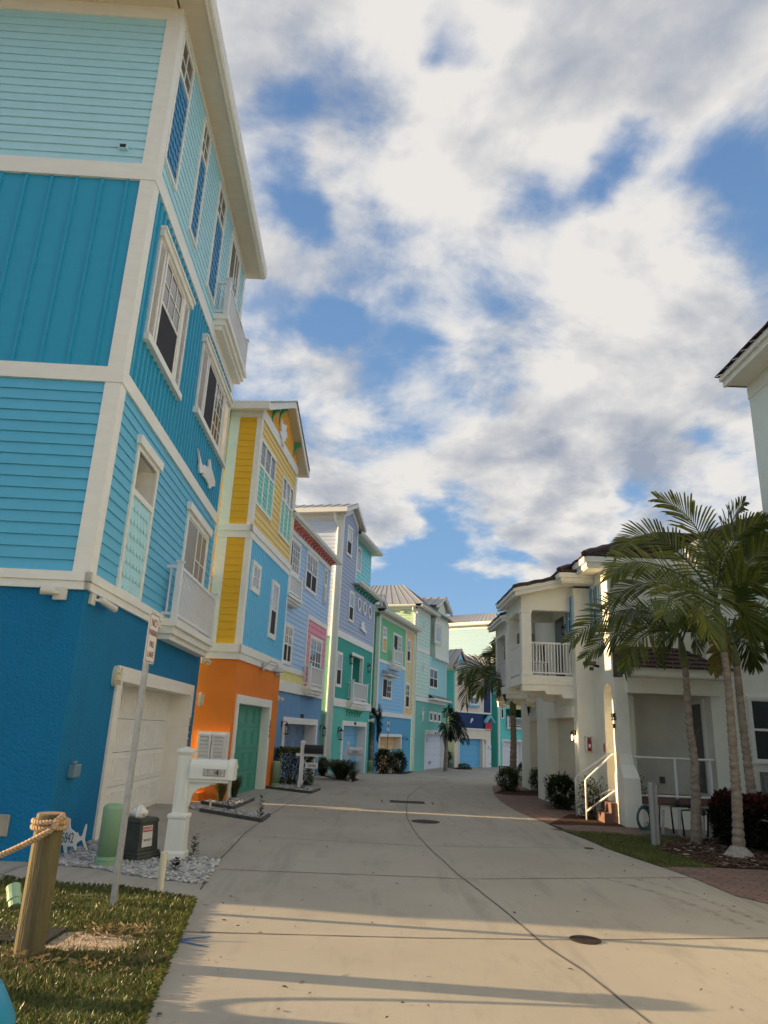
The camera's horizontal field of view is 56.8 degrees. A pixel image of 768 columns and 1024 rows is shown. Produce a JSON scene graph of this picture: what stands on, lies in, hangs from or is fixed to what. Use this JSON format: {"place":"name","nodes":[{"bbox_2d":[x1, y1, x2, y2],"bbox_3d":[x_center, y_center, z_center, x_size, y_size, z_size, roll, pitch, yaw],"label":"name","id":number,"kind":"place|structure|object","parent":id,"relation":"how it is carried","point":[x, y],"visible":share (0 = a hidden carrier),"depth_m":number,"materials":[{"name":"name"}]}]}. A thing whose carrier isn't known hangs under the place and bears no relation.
{"place":"outdoors","nodes":[
{"label":"outdoors","id":0,"kind":"place"},
{"bbox_2d":[0,875,198,1023],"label":"lawn ground","id":1,"kind":"structure","parent":0,"point":[67,1009],"depth_m":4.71,"materials":[{"name":"green plant"}]},
{"bbox_2d":[0,979,15,1023],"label":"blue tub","id":2,"kind":"object","parent":1,"relation":"on","point":[7,1013],"visible":1,"depth_m":3.48,"materials":[{"name":"blue plastic"}]},
{"bbox_2d":[6,882,21,908],"bbox_3d":[-3.302,3.430,6.341,0.124,0.218,0.215,18,-23,-41],"label":"drain fitting","id":3,"kind":"object","parent":1,"relation":"on","point":[14,895],"visible":0.97,"depth_m":6.30,"materials":[{"name":"green plastic"}]},
{"bbox_2d":[0,925,67,944],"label":"valve cover","id":4,"kind":"object","parent":1,"relation":"on","point":[52,936],"visible":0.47,"depth_m":5.50,"materials":[{"name":"plastic"}]},
{"bbox_2d":[13,811,65,959],"bbox_3d":[-2.521,2.729,5.196,0.206,0.976,0.203,2,-17,0],"label":"rope post","id":5,"kind":"object","parent":1,"relation":"on","point":[35,911],"visible":0.84,"depth_m":5.12,"materials":[{"name":"brown wood"}]},
{"bbox_2d":[0,813,68,857],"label":"rope","id":6,"kind":"object","parent":5,"relation":"attached to","point":[59,822],"visible":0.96,"depth_m":5.20,"materials":[{"name":"beige fabric"}]},
{"bbox_2d":[0,921,165,971],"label":"straw","id":7,"kind":"object","parent":1,"relation":"on","point":[135,927],"visible":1,"depth_m":5.02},
{"bbox_2d":[45,931,147,950],"bbox_3d":[-2.311,3.289,5.448,1.037,0.001,0.534,2,-17,0],"label":"sand patch","id":8,"kind":"object","parent":1,"relation":"on","point":[107,941],"visible":0.44,"depth_m":5.43,"materials":[{"name":"beige sand"}]},
{"bbox_2d":[110,611,159,905],"bbox_3d":[-2.432,2.335,6.902,0.068,2.740,0.310,2,-17,0],"label":"parking sign","id":9,"kind":"object","parent":1,"relation":"on","point":[151,639],"visible":1,"depth_m":6.90,"materials":[{"name":"metal"}]},
{"bbox_2d":[156,851,167,892],"bbox_3d":[-2.213,3.603,7.071,0.073,0.414,0.071,2,-17,0],"label":"pipe stub","id":10,"kind":"object","parent":1,"relation":"on","point":[162,869],"visible":0.91,"depth_m":7.06,"materials":[{"name":"plastic"}]},
{"bbox_2d":[0,767,767,1023],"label":"road","id":11,"kind":"structure","parent":0,"point":[448,968],"depth_m":6.57,"materials":[{"name":"concrete"}]},
{"bbox_2d":[0,0,266,861],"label":"blue house","id":12,"kind":"structure","parent":11,"relation":"on","point":[132,258],"depth_m":11.26,"materials":[{"name":"paint"}]},
{"bbox_2d":[105,686,169,810],"bbox_3d":[-4.620,4.347,12.853,0.054,2.236,4.799,3,-17,-2],"label":"garage door","id":13,"kind":"structure","parent":12,"relation":"in","point":[146,779],"depth_m":13.54,"materials":[{"name":"white metal"}]},
{"bbox_2d":[116,434,163,600],"bbox_3d":[-4.033,0.155,11.337,0.423,2.486,1.308,2,-17,0],"label":"window","id":14,"kind":"structure","parent":12,"relation":"in","point":[148,465],"depth_m":11.38,"materials":[{"name":"white glass"}]},
{"bbox_2d":[143,225,195,400],"bbox_3d":[-3.716,-3.383,12.413,0.137,2.098,2.233,3,-17,-2],"label":"window","id":15,"kind":"structure","parent":12,"relation":"in","point":[171,300],"depth_m":12.27,"materials":[{"name":"white glass"}]},
{"bbox_2d":[164,31,194,191],"bbox_3d":[-3.578,-7.003,12.409,0.065,2.731,0.791,3,-17,-2],"label":"window","id":16,"kind":"structure","parent":12,"relation":"in","point":[186,72],"depth_m":12.42,"materials":[{"name":"blue glass"}]},
{"bbox_2d":[177,501,212,630],"bbox_3d":[-4.051,1.260,15.106,0.128,2.404,2.251,3,-17,-2],"label":"balcony door","id":17,"kind":"structure","parent":12,"relation":"in","point":[197,534],"depth_m":15.15,"materials":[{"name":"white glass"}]},
{"bbox_2d":[188,116,211,248],"bbox_3d":[-3.646,-6.529,14.042,0.065,2.682,0.604,3,-17,-2],"label":"window","id":18,"kind":"structure","parent":12,"relation":"in","point":[205,144],"depth_m":14.03,"materials":[{"name":"blue glass"}]},
{"bbox_2d":[192,333,233,467],"bbox_3d":[-3.877,-2.428,16.268,0.157,1.804,3.276,3,-17,-2],"label":"window","id":19,"kind":"structure","parent":12,"relation":"in","point":[213,398],"depth_m":16.01,"materials":[{"name":"white glass"}]},
{"bbox_2d":[206,181,226,306],"bbox_3d":[-3.722,-5.953,15.766,0.065,2.700,0.811,3,-17,-2],"label":"window","id":20,"kind":"structure","parent":12,"relation":"in","point":[221,209],"depth_m":15.75,"materials":[{"name":"blue glass"}]},
{"bbox_2d":[222,231,240,309],"bbox_3d":[-3.787,-5.381,17.567,0.055,2.776,1.250,3,-17,-1],"label":"balcony door","id":21,"kind":"structure","parent":12,"relation":"in","point":[234,263],"depth_m":17.75,"materials":[{"name":"white glass"}]},
{"bbox_2d":[58,839,220,883],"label":"gravel","id":22,"kind":"structure","parent":11,"relation":"on","point":[198,869],"depth_m":8.31,"materials":[{"name":"grey gravel"}]},
{"bbox_2d":[61,818,87,853],"bbox_3d":[-3.913,4.096,8.932,0.398,0.447,0.039,4,-17,-5],"label":"address sign","id":23,"kind":"object","parent":22,"relation":"on","point":[71,838],"visible":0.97,"depth_m":8.92,"materials":[{"name":"wood"}]},
{"bbox_2d":[94,803,122,865],"bbox_3d":[-3.249,3.840,8.437,0.295,0.700,0.295,2,-17,0],"label":"utility pedestal","id":24,"kind":"object","parent":22,"relation":"on","point":[109,834],"visible":0.76,"depth_m":8.34,"materials":[{"name":"green plastic"}]},
{"bbox_2d":[123,816,160,861],"bbox_3d":[-3.083,4.088,8.887,0.450,0.505,0.450,-5,-19,23],"label":"transformer box","id":25,"kind":"object","parent":22,"relation":"on","point":[141,839],"visible":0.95,"depth_m":8.76,"materials":[{"name":"black plastic"}]},
{"bbox_2d":[129,805,147,817],"bbox_3d":[-3.078,3.779,8.945,0.226,0.186,0.211,16,-22,-38],"label":"conch shell","id":26,"kind":"object","parent":25,"relation":"on","point":[139,811],"visible":0.89,"depth_m":8.90},
{"bbox_2d":[163,746,237,859],"bbox_3d":[-2.315,3.721,9.058,0.822,1.370,0.270,2,-17,0],"label":"mailbox","id":27,"kind":"object","parent":22,"relation":"on","point":[193,774],"visible":0.97,"depth_m":9.06,"materials":[{"name":"plastic"}]},
{"bbox_2d":[200,798,254,808],"bbox_3d":[-3.432,6.269,15.297,0.970,0.080,2.005,2,-17,0],"label":"bed edging","id":28,"kind":"object","parent":11,"relation":"on","point":[230,807],"visible":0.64,"depth_m":14.82,"materials":[{"name":"grey stone"}]},
{"bbox_2d":[199,808,269,821],"bbox_3d":[-2.664,5.741,13.475,1.849,0.080,0.701,-12,-22,39],"label":"bed edging","id":29,"kind":"object","parent":11,"relation":"on","point":[256,819],"visible":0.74,"depth_m":13.17,"materials":[{"name":"grey concrete"}]},
{"bbox_2d":[190,401,309,800],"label":"yellow house","id":30,"kind":"structure","parent":11,"relation":"on","point":[265,469],"depth_m":18.28,"materials":[{"name":"orange paint"}]},
{"bbox_2d":[231,704,261,795],"bbox_3d":[-3.596,6.030,18.041,0.054,2.156,3.081,1,-17,5],"label":"garage door","id":31,"kind":"structure","parent":30,"relation":"in","point":[249,717],"depth_m":18.46,"materials":[{"name":"green paint"}]},
{"bbox_2d":[249,560,261,595],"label":"window","id":32,"kind":"structure","parent":30,"relation":"in","point":[256,570],"depth_m":18.14,"materials":[{"name":"white glass"}]},
{"bbox_2d":[255,437,276,521],"bbox_3d":[-3.174,-0.845,19.065,0.088,1.822,1.681,1,-17,5],"label":"window","id":33,"kind":"structure","parent":30,"relation":"in","point":[268,462],"depth_m":19.07,"materials":[{"name":"teal glass"}]},
{"bbox_2d":[267,579,279,640],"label":"window","id":34,"kind":"structure","parent":30,"relation":"in","point":[275,588],"depth_m":20.06,"materials":[{"name":"white glass"}]},
{"bbox_2d":[278,474,293,546],"bbox_3d":[-2.965,-0.023,21.472,0.078,1.829,1.519,1,-17,5],"label":"window","id":35,"kind":"structure","parent":30,"relation":"in","point":[287,492],"depth_m":21.41,"materials":[{"name":"teal glass"}]},
{"bbox_2d":[274,746,315,784],"bbox_3d":[-2.763,7.662,21.462,1.429,1.155,1.089,2,-17,0],"label":"hedge","id":36,"kind":"object","parent":11,"relation":"on","point":[286,750],"visible":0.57,"depth_m":21.20,"materials":[{"name":"green plant"}]},
{"bbox_2d":[273,510,342,780],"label":"periwinkle house","id":37,"kind":"structure","parent":11,"relation":"on","point":[314,557],"depth_m":24.53,"materials":[{"name":"blue paint"}]},
{"bbox_2d":[283,623,293,665],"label":"window","id":38,"kind":"structure","parent":37,"relation":"in","point":[289,629],"depth_m":22.57,"materials":[{"name":"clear glass"}]},
{"bbox_2d":[282,724,304,777],"bbox_3d":[-3.255,8.071,23.904,0.054,1.790,3.960,0,-17,9],"label":"garage door","id":39,"kind":"structure","parent":37,"relation":"in","point":[295,730],"depth_m":24.60,"materials":[{"name":"paint"}]},
{"bbox_2d":[291,537,301,577],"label":"balcony door","id":40,"kind":"structure","parent":37,"relation":"in","point":[296,546],"depth_m":23.47,"materials":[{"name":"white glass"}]},
{"bbox_2d":[304,550,318,596],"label":"window","id":41,"kind":"structure","parent":37,"relation":"in","point":[312,563],"depth_m":25.42,"materials":[{"name":"clear glass"}]},
{"bbox_2d":[307,635,322,687],"bbox_3d":[-2.518,5.464,25.845,0.299,1.751,1.753,2,-17,1],"label":"balcony door","id":42,"kind":"structure","parent":37,"relation":"in","point":[315,648],"depth_m":25.88,"materials":[{"name":"white glass"}]},
{"bbox_2d":[317,774,356,781],"bbox_3d":[-1.748,9.917,26.616,1.461,0.142,7.218,8,-18,-17],"label":"gravel base","id":43,"kind":"object","parent":11,"relation":"on","point":[342,779],"visible":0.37,"depth_m":24.23,"materials":[{"name":"grey gravel"}]},
{"bbox_2d":[321,758,368,779],"bbox_3d":[-1.492,8.834,24.377,2.131,0.648,2.164,18,-23,-41],"label":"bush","id":44,"kind":"object","parent":43,"relation":"on","point":[336,766],"visible":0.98,"depth_m":24.12,"materials":[{"name":"green plant"}]},
{"bbox_2d":[342,742,362,778],"bbox_3d":[-1.117,8.722,24.901,0.702,1.249,0.197,2,-17,0],"label":"mailbox","id":45,"kind":"object","parent":43,"relation":"on","point":[352,751],"visible":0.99,"depth_m":24.92,"materials":[{"name":"white plastic"}]},
{"bbox_2d":[295,503,383,773],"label":"lavender house","id":46,"kind":"structure","parent":11,"relation":"on","point":[340,530],"depth_m":30.98,"materials":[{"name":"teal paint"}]},
{"bbox_2d":[335,651,342,687],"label":"window","id":47,"kind":"structure","parent":46,"relation":"in","point":[338,681],"depth_m":29.38,"materials":[{"name":"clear glass"}]},
{"bbox_2d":[342,726,356,767],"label":"garage door","id":48,"kind":"structure","parent":46,"relation":"in","point":[348,731],"depth_m":32.28,"materials":[{"name":"blue paint"}]},
{"bbox_2d":[346,524,352,557],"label":"window","id":49,"kind":"structure","parent":46,"relation":"in","point":[349,544],"depth_m":31.47,"materials":[{"name":"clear glass"}]},
{"bbox_2d":[348,590,354,622],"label":"window","id":50,"kind":"structure","parent":46,"relation":"in","point":[351,594],"depth_m":31.48,"materials":[{"name":"clear glass"}]},
{"bbox_2d":[183,931,569,939],"bbox_3d":[-0.059,3.553,5.947,3.331,0.001,0.054,4,-17,-4],"label":"road joint","id":51,"kind":"object","parent":11,"relation":"on","point":[368,936],"visible":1,"depth_m":5.93,"materials":[{"name":"grey concrete"}]},
{"bbox_2d":[372,748,394,773],"bbox_3d":[0.012,11.302,32.218,1.044,1.166,0.952,-4,-18,19],"label":"shrub","id":52,"kind":"object","parent":11,"relation":"on","point":[382,753],"visible":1,"depth_m":32.06,"materials":[{"name":"green plant"}]},
{"bbox_2d":[367,594,422,772],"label":"green blue house","id":53,"kind":"structure","parent":11,"relation":"on","point":[392,675],"depth_m":38.19,"materials":[{"name":"paint"}]},
{"bbox_2d":[379,737,393,771],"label":"garage door","id":54,"kind":"structure","parent":53,"relation":"in","point":[382,739],"depth_m":37.79,"materials":[{"name":"beige paint"}]},
{"bbox_2d":[381,676,391,699],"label":"window","id":55,"kind":"structure","parent":53,"relation":"in","point":[386,682],"depth_m":37.02,"materials":[{"name":"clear glass"}]},
{"bbox_2d":[384,771,413,773],"bbox_3d":[0.421,14.842,41.197,3.532,0.304,17.888,0,-17,9],"label":"planting bed","id":56,"kind":"object","parent":11,"relation":"on","point":[402,772],"visible":0.13,"depth_m":37.04,"materials":[{"name":"grey plant"}]},
{"bbox_2d":[368,704,383,772],"bbox_3d":[-0.604,11.069,35.054,1.194,3.422,1.816,2,-17,0],"label":"palm tree","id":57,"kind":"object","parent":56,"relation":"on","point":[378,725],"visible":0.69,"depth_m":34.81,"materials":[{"name":"green plant"}]},
{"bbox_2d":[389,749,407,773],"bbox_3d":[0.709,11.911,33.872,0.946,1.224,0.876,-6,-19,25],"label":"shrub","id":58,"kind":"object","parent":56,"relation":"on","point":[395,763],"visible":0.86,"depth_m":33.73,"materials":[{"name":"green plant"}]},
{"bbox_2d":[370,585,453,770],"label":"mint house","id":59,"kind":"structure","parent":11,"relation":"on","point":[432,620],"depth_m":45.24,"materials":[{"name":"paint"}]},
{"bbox_2d":[425,734,439,768],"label":"garage door","id":60,"kind":"structure","parent":59,"relation":"in","point":[432,747],"depth_m":45.94,"materials":[{"name":"white paint"}]},
{"bbox_2d":[429,667,437,689],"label":"window","id":61,"kind":"structure","parent":59,"relation":"in","point":[433,676],"depth_m":46.00,"materials":[{"name":"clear glass"}]},
{"bbox_2d":[434,622,441,645],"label":"window","id":62,"kind":"structure","parent":59,"relation":"in","point":[437,630],"depth_m":47.05,"materials":[{"name":"clear glass"}]},
{"bbox_2d":[437,704,470,771],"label":"palm tree","id":63,"kind":"object","parent":11,"relation":"on","point":[448,733],"visible":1,"depth_m":43.57,"materials":[{"name":"green plant"}]},
{"bbox_2d":[445,648,494,767],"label":"cream navy house","id":64,"kind":"structure","parent":11,"relation":"on","point":[477,718],"depth_m":50.37,"materials":[{"name":"paint"}]},
{"bbox_2d":[459,739,479,766],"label":"garage door","id":65,"kind":"structure","parent":64,"relation":"in","point":[466,752],"depth_m":49.95,"materials":[{"name":"blue metal"}]},
{"bbox_2d":[406,781,650,1022],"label":"road joint","id":66,"kind":"object","parent":11,"relation":"on","point":[529,931],"visible":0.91,"depth_m":6.08,"materials":[{"name":"grey concrete"}]},
{"bbox_2d":[569,935,601,944],"bbox_3d":[1.731,3.677,6.107,0.270,0.008,0.270,2,-17,0],"label":"manhole cover","id":67,"kind":"object","parent":11,"relation":"on","point":[585,939],"visible":1,"depth_m":6.09,"materials":[{"name":"metal"}]},
{"label":"gravel base","id":68,"kind":"structure","parent":11,"relation":"on","visible":0},
{"bbox_2d":[188,805,264,817],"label":"gravel","id":69,"kind":"structure","parent":68,"relation":"on","point":[247,813],"depth_m":13.90,"materials":[{"name":"grey gravel"}]},
{"label":"gravel base","id":70,"kind":"structure","parent":11,"relation":"on","visible":0},
{"bbox_2d":[270,761,280,786],"bbox_3d":[-3.071,7.436,20.125,0.271,0.720,0.271,2,-17,0],"label":"utility pedestal","id":71,"kind":"object","parent":70,"relation":"on","point":[275,775],"visible":0.91,"depth_m":20.04,"materials":[{"name":"green plastic"}]},
{"bbox_2d":[296,740,323,787],"bbox_3d":[-2.140,7.199,20.245,0.771,1.320,0.216,2,-17,0],"label":"mailbox","id":72,"kind":"object","parent":70,"relation":"on","point":[317,751],"visible":1,"depth_m":20.26,"materials":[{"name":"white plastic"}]},
{"label":"gravel base","id":73,"kind":"structure","parent":11,"relation":"on","visible":0},
{"bbox_2d":[210,782,231,801],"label":"grass tuft","id":74,"kind":"object","parent":73,"relation":"on","point":[221,789],"visible":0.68,"depth_m":15.50,"materials":[{"name":"green plant"}]},
{"bbox_2d":[206,796,250,805],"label":"gravel","id":75,"kind":"structure","parent":73,"relation":"on","point":[234,801],"depth_m":15.68,"materials":[{"name":"white gravel"}]},
{"bbox_2d":[216,0,767,615],"label":"sky","id":76,"kind":"structure","parent":0,"point":[516,251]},
{"bbox_2d":[493,782,719,838],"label":"brick walk","id":77,"kind":"structure","parent":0,"point":[526,805],"depth_m":16.25,"materials":[{"name":"red brick"}]},
{"bbox_2d":[495,790,537,795],"bbox_3d":[4.196,8.553,21.622,1.536,0.001,2.263,-2,-18,14],"label":"mulch bed","id":78,"kind":"object","parent":77,"relation":"on","point":[524,792],"visible":0.71,"depth_m":21.51,"materials":[{"name":"brown wood"}]},
{"bbox_2d":[456,632,529,789],"bbox_3d":[3.823,6.348,23.638,2.756,5.443,3.652,-11,-22,38],"label":"palm tree","id":79,"kind":"object","parent":78,"relation":"on","point":[473,674],"visible":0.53,"depth_m":23.14,"materials":[{"name":"green plant"}]},
{"bbox_2d":[493,767,520,790],"bbox_3d":[3.890,8.406,22.330,0.914,0.784,0.803,2,-17,0],"label":"shrub","id":80,"kind":"object","parent":78,"relation":"on","point":[503,780],"visible":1,"depth_m":22.24,"materials":[{"name":"green plant"}]},
{"bbox_2d":[543,771,574,809],"bbox_3d":[4.359,6.831,17.389,0.934,0.930,0.852,-7,-19,28],"label":"shrub","id":81,"kind":"object","parent":77,"relation":"on","point":[564,782],"visible":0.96,"depth_m":17.30,"materials":[{"name":"green plant"}]},
{"bbox_2d":[550,814,624,826],"bbox_3d":[4.401,6.490,14.890,1.404,0.001,2.443,-5,-19,23],"label":"mulch bed","id":82,"kind":"object","parent":77,"relation":"on","point":[571,819],"visible":0.71,"depth_m":14.73,"materials":[{"name":"brown soil"}]},
{"bbox_2d":[567,775,607,818],"bbox_3d":[4.527,6.236,15.591,0.885,0.992,0.765,2,-17,0],"label":"shrub","id":83,"kind":"object","parent":82,"relation":"on","point":[589,805],"visible":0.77,"depth_m":15.54,"materials":[{"name":"green plant"}]},
{"bbox_2d":[575,753,615,819],"bbox_3d":[4.605,5.950,15.434,1.225,1.392,0.514,-13,-23,41],"label":"handrail","id":84,"kind":"object","parent":82,"relation":"on","point":[592,773],"visible":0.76,"depth_m":15.34,"materials":[{"name":"white metal"}]},
{"bbox_2d":[596,800,618,823],"bbox_3d":[4.905,6.367,15.057,0.650,0.400,0.600,2,-17,0],"label":"entry step","id":85,"kind":"object","parent":82,"relation":"on","point":[608,813],"visible":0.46,"depth_m":14.82,"materials":[{"name":"brick"}]},
{"bbox_2d":[551,828,714,867],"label":"verge ground","id":86,"kind":"structure","parent":0,"point":[662,851],"depth_m":11.27,"materials":[{"name":"green plant"}]},
{"bbox_2d":[647,782,656,845],"bbox_3d":[4.520,5.090,11.969,0.092,1.010,0.090,2,-17,0],"label":"conduit pipe","id":87,"kind":"object","parent":86,"relation":"on","point":[652,812],"visible":0.92,"depth_m":11.94,"materials":[{"name":"plastic"}]},
{"bbox_2d":[653,783,660,844],"bbox_3d":[4.614,5.128,12.045,0.092,0.990,0.090,2,-17,0],"label":"conduit pipe","id":88,"kind":"object","parent":86,"relation":"on","point":[656,813],"visible":0.71,"depth_m":12.02,"materials":[{"name":"plastic"}]},
{"bbox_2d":[500,780,767,903],"bbox_3d":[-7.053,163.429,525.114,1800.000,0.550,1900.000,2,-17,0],"label":"ground","id":89,"kind":"structure","parent":0,"point":[688,831],"depth_m":10.78,"materials":[{"name":"soil"}]},
{"bbox_2d":[447,613,499,655],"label":"aqua house","id":90,"kind":"structure","parent":89,"relation":"on","point":[470,635],"depth_m":60.20,"materials":[{"name":"wood"}]},
{"bbox_2d":[469,654,521,766],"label":"teal house","id":91,"kind":"structure","parent":89,"relation":"on","point":[500,740],"depth_m":52.49,"materials":[{"name":"paint"}]},
{"bbox_2d":[503,741,518,765],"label":"garage door","id":92,"kind":"structure","parent":91,"relation":"in","point":[507,743],"depth_m":52.38,"materials":[{"name":"white paint"}]},
{"bbox_2d":[487,611,537,789],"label":"townhouse","id":93,"kind":"structure","parent":89,"relation":"on","point":[528,730],"depth_m":23.32,"materials":[{"name":"white paint"}]},
{"bbox_2d":[495,516,767,830],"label":"townhouse","id":94,"kind":"structure","parent":89,"relation":"on","point":[595,711],"depth_m":16.24,"materials":[{"name":"white paint"}]},
{"bbox_2d":[555,616,564,675],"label":"balcony door","id":95,"kind":"structure","parent":94,"relation":"in","point":[559,622],"depth_m":18.48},
{"bbox_2d":[558,718,575,808],"bbox_3d":[4.756,6.311,17.872,0.052,2.150,2.650,2,-17,0],"label":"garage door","id":96,"kind":"structure","parent":94,"relation":"in","point":[567,764],"depth_m":18.39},
{"bbox_2d":[565,596,573,641],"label":"window","id":97,"kind":"structure","parent":94,"relation":"in","point":[569,617],"depth_m":17.51,"materials":[{"name":"blue glass"}]},
{"bbox_2d":[589,585,599,627],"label":"window","id":98,"kind":"structure","parent":94,"relation":"in","point":[593,592],"depth_m":16.94,"materials":[{"name":"blue glass"}]},
{"bbox_2d":[691,699,710,796],"bbox_3d":[6.943,5.174,15.592,0.100,2.040,0.770,2,-17,0],"label":"porch door","id":99,"kind":"structure","parent":94,"relation":"in","point":[699,726],"depth_m":15.50,"materials":[{"name":"white glass"}]},
{"bbox_2d":[746,696,767,763],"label":"window","id":100,"kind":"structure","parent":94,"relation":"in","point":[757,707],"depth_m":15.00,"materials":[{"name":"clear glass"}]},
{"bbox_2d":[659,799,714,837],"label":"backflow pipes","id":101,"kind":"object","parent":89,"relation":"on","point":[687,805],"visible":0.62,"depth_m":13.17,"materials":[{"name":"metal"}]},
{"bbox_2d":[661,838,767,868],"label":"mulch bed","id":102,"kind":"object","parent":89,"relation":"on","point":[717,854],"visible":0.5,"depth_m":10.96,"materials":[{"name":"brown wood"}]},
{"bbox_2d":[561,590,726,843],"bbox_3d":[5.063,3.641,13.198,2.727,4.580,3.153,-7,-19,27],"label":"palm tree","id":103,"kind":"object","parent":102,"relation":"on","point":[618,620],"visible":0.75,"depth_m":12.91,"materials":[{"name":"green plant"}]},
{"bbox_2d":[598,489,767,858],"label":"palm tree","id":104,"kind":"object","parent":102,"relation":"on","point":[735,596],"visible":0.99,"depth_m":12.04,"materials":[{"name":"green plant"}]},
{"bbox_2d":[704,787,749,845],"bbox_3d":[5.979,5.265,12.261,0.858,1.019,0.759,11,-19,-25],"label":"shrub","id":105,"kind":"object","parent":102,"relation":"on","point":[716,810],"visible":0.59,"depth_m":12.14,"materials":[{"name":"green plant"}]},
{"bbox_2d":[698,601,767,849],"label":"palm tree","id":106,"kind":"object","parent":102,"relation":"on","point":[735,661],"visible":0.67,"depth_m":12.62,"materials":[{"name":"green plant"}]},
{"bbox_2d":[723,791,767,850],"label":"shrub","id":107,"kind":"object","parent":102,"relation":"on","point":[751,802],"visible":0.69,"depth_m":11.72,"materials":[{"name":"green plant"}]},
{"bbox_2d":[714,321,767,530],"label":"stucco tower","id":108,"kind":"structure","parent":89,"relation":"on","point":[747,368],"depth_m":13.26,"materials":[{"name":"white paint"}]},
{"bbox_2d":[664,867,767,902],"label":"brick paving","id":109,"kind":"structure","parent":0,"point":[752,884],"depth_m":9.15,"materials":[{"name":"brown brick"}]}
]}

